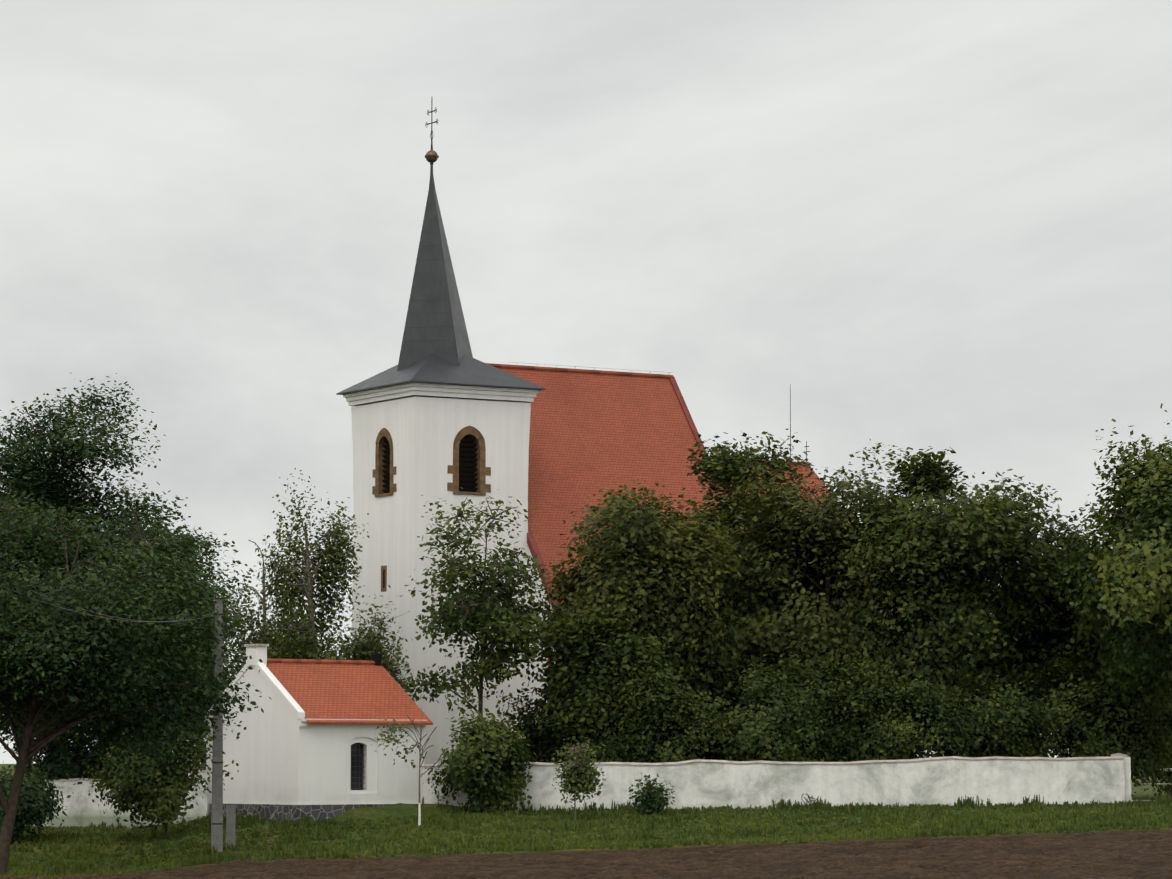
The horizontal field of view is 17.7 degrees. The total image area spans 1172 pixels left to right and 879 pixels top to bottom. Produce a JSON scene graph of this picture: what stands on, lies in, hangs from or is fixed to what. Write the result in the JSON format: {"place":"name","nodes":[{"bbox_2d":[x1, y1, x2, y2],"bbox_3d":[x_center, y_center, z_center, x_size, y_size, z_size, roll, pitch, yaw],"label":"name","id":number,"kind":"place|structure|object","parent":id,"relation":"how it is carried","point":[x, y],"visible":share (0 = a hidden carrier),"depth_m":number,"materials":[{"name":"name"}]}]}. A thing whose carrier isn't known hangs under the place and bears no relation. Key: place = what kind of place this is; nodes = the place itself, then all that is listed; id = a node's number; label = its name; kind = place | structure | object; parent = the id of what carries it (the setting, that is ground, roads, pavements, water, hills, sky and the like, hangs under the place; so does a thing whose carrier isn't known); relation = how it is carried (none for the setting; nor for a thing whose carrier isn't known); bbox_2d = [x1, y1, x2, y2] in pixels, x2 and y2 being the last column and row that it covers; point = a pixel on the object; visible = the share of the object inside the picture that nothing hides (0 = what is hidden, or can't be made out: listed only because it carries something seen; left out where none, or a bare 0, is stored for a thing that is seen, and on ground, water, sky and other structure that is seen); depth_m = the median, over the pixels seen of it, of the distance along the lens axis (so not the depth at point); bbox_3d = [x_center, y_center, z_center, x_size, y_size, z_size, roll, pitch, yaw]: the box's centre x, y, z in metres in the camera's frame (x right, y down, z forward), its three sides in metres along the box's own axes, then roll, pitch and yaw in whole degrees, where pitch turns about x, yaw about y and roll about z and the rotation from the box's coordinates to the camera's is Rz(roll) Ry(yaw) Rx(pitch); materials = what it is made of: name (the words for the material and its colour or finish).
{"place":"outdoors","nodes":[
{"label":"outdoors","id":0,"kind":"place"},
{"bbox_2d":[206,666,424,803],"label":"chapel walls","id":1,"kind":"structure","parent":0,"point":[276,752],"depth_m":142.08,"materials":[{"name":"white paint"}]},
{"bbox_2d":[351,396,530,763],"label":"church tower","id":2,"kind":"structure","parent":0,"point":[423,431],"depth_m":166.31,"materials":[{"name":"white paint"}]},
{"bbox_2d":[0,764,1171,878],"bbox_3d":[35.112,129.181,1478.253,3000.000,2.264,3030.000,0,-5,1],"label":"ground","id":3,"kind":"structure","parent":0,"point":[1126,854],"depth_m":108.37,"materials":[{"name":"green plant"}]},
{"bbox_2d":[0,764,70,842],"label":"bush","id":4,"kind":"object","parent":3,"relation":"on","point":[36,803],"visible":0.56,"depth_m":139.14,"materials":[{"name":"green plant"}]},
{"bbox_2d":[0,485,85,755],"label":"robinia tree","id":5,"kind":"object","parent":3,"relation":"on","point":[2,544],"visible":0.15,"depth_m":148.01,"materials":[{"name":"green plant"}]},
{"bbox_2d":[0,465,102,772],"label":"robinia tree","id":6,"kind":"object","parent":3,"relation":"on","point":[37,727],"visible":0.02,"depth_m":163.51,"materials":[{"name":"green plant"}]},
{"bbox_2d":[3,713,163,780],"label":"bush","id":7,"kind":"object","parent":3,"relation":"on","point":[66,757],"depth_m":149.09,"materials":[{"name":"green plant"}]},
{"bbox_2d":[0,373,190,779],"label":"robinia tree","id":8,"kind":"object","parent":3,"relation":"on","point":[47,478],"visible":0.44,"depth_m":150.91,"materials":[{"name":"green plant"}]},
{"bbox_2d":[43,769,209,827],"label":"yard wall","id":9,"kind":"structure","parent":3,"relation":"on","point":[83,809],"depth_m":145.78,"materials":[{"name":"paint"}]},
{"bbox_2d":[0,470,271,874],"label":"robinia tree","id":10,"kind":"object","parent":3,"relation":"on","point":[51,656],"visible":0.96,"depth_m":124.73,"materials":[{"name":"green plant"}]},
{"bbox_2d":[31,528,246,741],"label":"robinia tree","id":11,"kind":"object","parent":3,"relation":"on","point":[207,574],"depth_m":167.94,"materials":[{"name":"green plant"}]},
{"bbox_2d":[53,523,264,750],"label":"robinia tree","id":12,"kind":"object","parent":3,"relation":"on","point":[188,547],"depth_m":145.96,"materials":[{"name":"green plant"}]},
{"bbox_2d":[82,704,238,836],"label":"elder bush","id":13,"kind":"object","parent":3,"relation":"on","point":[158,795],"visible":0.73,"depth_m":138.10,"materials":[{"name":"green plant"}]},
{"bbox_2d":[161,591,242,770],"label":"robinia tree","id":14,"kind":"object","parent":3,"relation":"on","point":[226,673],"depth_m":157.54,"materials":[{"name":"green plant"}]},
{"bbox_2d":[211,598,227,852],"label":"concrete pole","id":15,"kind":"object","parent":3,"relation":"on","point":[217,805],"visible":0.71,"depth_m":129.07,"materials":[{"name":"concrete"}]},
{"bbox_2d":[226,805,235,847],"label":"concrete stub","id":16,"kind":"object","parent":3,"relation":"on","point":[230,821],"visible":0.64,"depth_m":129.88,"materials":[{"name":"grey concrete"}]},
{"bbox_2d":[220,540,322,676],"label":"birch tree","id":17,"kind":"object","parent":3,"relation":"on","point":[254,639],"visible":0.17,"depth_m":164.10,"materials":[{"name":"green plant"}]},
{"bbox_2d":[223,604,334,679],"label":"birch tree","id":18,"kind":"object","parent":3,"relation":"on","point":[261,637],"depth_m":168.33,"materials":[{"name":"green plant"}]},
{"bbox_2d":[248,468,368,659],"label":"birch tree","id":19,"kind":"object","parent":3,"relation":"on","point":[324,578],"visible":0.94,"depth_m":160.50,"materials":[{"name":"green plant"}]},
{"bbox_2d":[204,644,432,821],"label":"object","id":20,"kind":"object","parent":3,"relation":"on","point":[338,693],"visible":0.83,"depth_m":142.85,"materials":[{"name":"red tile"}]},
{"bbox_2d":[312,585,413,692],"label":"tree","id":21,"kind":"object","parent":3,"relation":"on","point":[362,645],"visible":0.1,"depth_m":158.49,"materials":[{"name":"green plant"}]},
{"bbox_2d":[324,803,476,821],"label":"grass mound","id":22,"kind":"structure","parent":3,"relation":"on","point":[395,810],"depth_m":141.48,"materials":[{"name":"green plant"}]},
{"bbox_2d":[371,715,444,824],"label":"young tree","id":23,"kind":"object","parent":3,"relation":"on","point":[406,752],"visible":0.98,"depth_m":136.86,"materials":[{"name":"green plant"}]},
{"bbox_2d":[423,710,535,813],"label":"bush","id":24,"kind":"object","parent":3,"relation":"on","point":[485,755],"visible":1,"depth_m":141.64,"materials":[{"name":"green plant"}]},
{"bbox_2d":[401,487,563,721],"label":"young ash tree","id":25,"kind":"object","parent":3,"relation":"on","point":[476,610],"visible":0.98,"depth_m":148.41,"materials":[{"name":"green plant"}]},
{"bbox_2d":[511,714,576,762],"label":"yew bush","id":26,"kind":"object","parent":3,"relation":"on","point":[541,751],"visible":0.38,"depth_m":148.00,"materials":[{"name":"green plant"}]},
{"bbox_2d":[491,676,629,762],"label":"hedge shrub","id":27,"kind":"object","parent":3,"relation":"on","point":[522,711],"visible":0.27,"depth_m":149.35,"materials":[{"name":"green plant"}]},
{"bbox_2d":[551,736,606,820],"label":"sapling","id":28,"kind":"object","parent":3,"relation":"on","point":[579,775],"visible":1,"depth_m":137.88,"materials":[{"name":"green plant"}]},
{"bbox_2d":[0,790,1171,876],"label":"grass tufts","id":29,"kind":"object","parent":3,"relation":"on","point":[978,822],"visible":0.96,"depth_m":133.15,"materials":[{"name":"green plant"}]},
{"bbox_2d":[534,599,693,762],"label":"lime tree","id":30,"kind":"object","parent":3,"relation":"on","point":[578,663],"visible":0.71,"depth_m":148.17,"materials":[{"name":"green plant"}]},
{"bbox_2d":[336,97,914,754],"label":"church","id":31,"kind":"structure","parent":3,"relation":"on","point":[592,433],"depth_m":170.66,"materials":[{"name":"red tile"}]},
{"bbox_2d":[0,575,408,632],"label":"overhead wires","id":32,"kind":"object","parent":31,"relation":"attached to","point":[151,621],"visible":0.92,"depth_m":109.93,"materials":[{"name":"metal"}]},
{"bbox_2d":[520,479,758,716],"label":"lime tree","id":33,"kind":"object","parent":3,"relation":"on","point":[647,566],"visible":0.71,"depth_m":150.35,"materials":[{"name":"green plant"}]},
{"bbox_2d":[578,666,711,762],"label":"hedge shrub","id":34,"kind":"object","parent":3,"relation":"on","point":[613,752],"visible":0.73,"depth_m":147.13,"materials":[{"name":"green plant"}]},
{"bbox_2d":[628,773,674,815],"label":"thistle shrub","id":35,"kind":"object","parent":3,"relation":"on","point":[650,800],"visible":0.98,"depth_m":139.90,"materials":[{"name":"green plant"}]},
{"bbox_2d":[593,511,748,720],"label":"lime tree","id":36,"kind":"object","parent":3,"relation":"on","point":[668,528],"depth_m":165.31,"materials":[{"name":"green plant"}]},
{"bbox_2d":[612,693,776,762],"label":"hedge shrub","id":37,"kind":"object","parent":3,"relation":"on","point":[706,737],"visible":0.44,"depth_m":147.09,"materials":[{"name":"green plant"}]},
{"bbox_2d":[698,480,819,539],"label":"lime tree","id":38,"kind":"object","parent":3,"relation":"on","point":[797,492],"depth_m":164.59,"materials":[{"name":"green plant"}]},
{"bbox_2d":[648,428,878,722],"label":"lime tree","id":39,"kind":"object","parent":3,"relation":"on","point":[724,464],"visible":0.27,"depth_m":155.17,"materials":[{"name":"green plant"}]},
{"bbox_2d":[421,756,1124,811],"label":"yard wall","id":40,"kind":"structure","parent":3,"relation":"on","point":[948,780],"depth_m":143.55,"materials":[{"name":"paint"}]},
{"bbox_2d":[701,652,850,761],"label":"hedge shrub","id":41,"kind":"object","parent":3,"relation":"on","point":[779,728],"visible":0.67,"depth_m":146.39,"materials":[{"name":"green plant"}]},
{"bbox_2d":[801,793,821,803],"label":"shrub","id":42,"kind":"object","parent":3,"relation":"on","point":[809,797],"visible":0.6,"depth_m":143.01,"materials":[{"name":"green plant"}]},
{"bbox_2d":[704,439,948,723],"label":"lime tree","id":43,"kind":"object","parent":3,"relation":"on","point":[846,638],"visible":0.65,"depth_m":152.37,"materials":[{"name":"green plant"}]},
{"bbox_2d":[771,649,899,761],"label":"hedge shrub","id":44,"kind":"object","parent":3,"relation":"on","point":[812,686],"visible":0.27,"depth_m":148.37,"materials":[{"name":"green plant"}]},
{"bbox_2d":[795,651,941,761],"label":"hedge shrub","id":45,"kind":"object","parent":3,"relation":"on","point":[868,687],"visible":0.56,"depth_m":147.22,"materials":[{"name":"green plant"}]},
{"bbox_2d":[846,493,989,745],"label":"lime tree","id":46,"kind":"object","parent":3,"relation":"on","point":[913,610],"depth_m":164.44,"materials":[{"name":"green plant"}]},
{"bbox_2d":[849,670,995,759],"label":"hedge shrub","id":47,"kind":"object","parent":3,"relation":"on","point":[945,739],"visible":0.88,"depth_m":146.42,"materials":[{"name":"green plant"}]},
{"bbox_2d":[812,446,1118,731],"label":"lime tree","id":48,"kind":"object","parent":3,"relation":"on","point":[965,554],"visible":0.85,"depth_m":150.22,"materials":[{"name":"green plant"}]},
{"bbox_2d":[945,667,1068,757],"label":"hedge shrub","id":49,"kind":"object","parent":3,"relation":"on","point":[1009,733],"visible":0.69,"depth_m":145.97,"materials":[{"name":"green plant"}]},
{"bbox_2d":[979,517,1051,740],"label":"lime tree","id":50,"kind":"object","parent":3,"relation":"on","point":[990,606],"visible":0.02,"depth_m":164.24,"materials":[{"name":"green plant"}]},
{"bbox_2d":[1005,645,1145,769],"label":"hedge shrub","id":51,"kind":"object","parent":3,"relation":"on","point":[1065,669],"visible":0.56,"depth_m":148.81,"materials":[{"name":"green plant"}]},
{"bbox_2d":[983,499,1168,754],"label":"lime tree","id":52,"kind":"object","parent":3,"relation":"on","point":[1013,624],"visible":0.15,"depth_m":152.17,"materials":[{"name":"green plant"}]},
{"bbox_2d":[1025,653,1171,799],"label":"hedge shrub","id":53,"kind":"object","parent":3,"relation":"on","point":[1146,730],"visible":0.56,"depth_m":148.11,"materials":[{"name":"green plant"}]},
{"bbox_2d":[1047,403,1171,712],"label":"poplar tree","id":54,"kind":"object","parent":3,"relation":"on","point":[1132,585],"visible":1,"depth_m":145.75,"materials":[{"name":"green plant"}]},
{"bbox_2d":[1109,753,1131,801],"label":"yard wall","id":55,"kind":"structure","parent":3,"relation":"on","point":[1127,765],"depth_m":143.83,"materials":[{"name":"paint"}]},
{"bbox_2d":[1089,540,1171,795],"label":"tree","id":56,"kind":"object","parent":3,"relation":"on","point":[1168,690],"depth_m":173.36,"materials":[{"name":"green plant"}]},
{"bbox_2d":[1131,768,1171,801],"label":"fence","id":57,"kind":"object","parent":3,"relation":"on","point":[1149,783],"visible":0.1,"depth_m":151.08,"materials":[{"name":"grey metal"}]},
{"bbox_2d":[1133,699,1171,796],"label":"shrub","id":58,"kind":"object","parent":3,"relation":"on","point":[1162,781],"visible":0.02,"depth_m":162.69,"materials":[{"name":"green plant"}]},
{"bbox_2d":[0,0,1171,763],"label":"sky","id":59,"kind":"structure","parent":0,"point":[937,224],"materials":[{"name":"white"}]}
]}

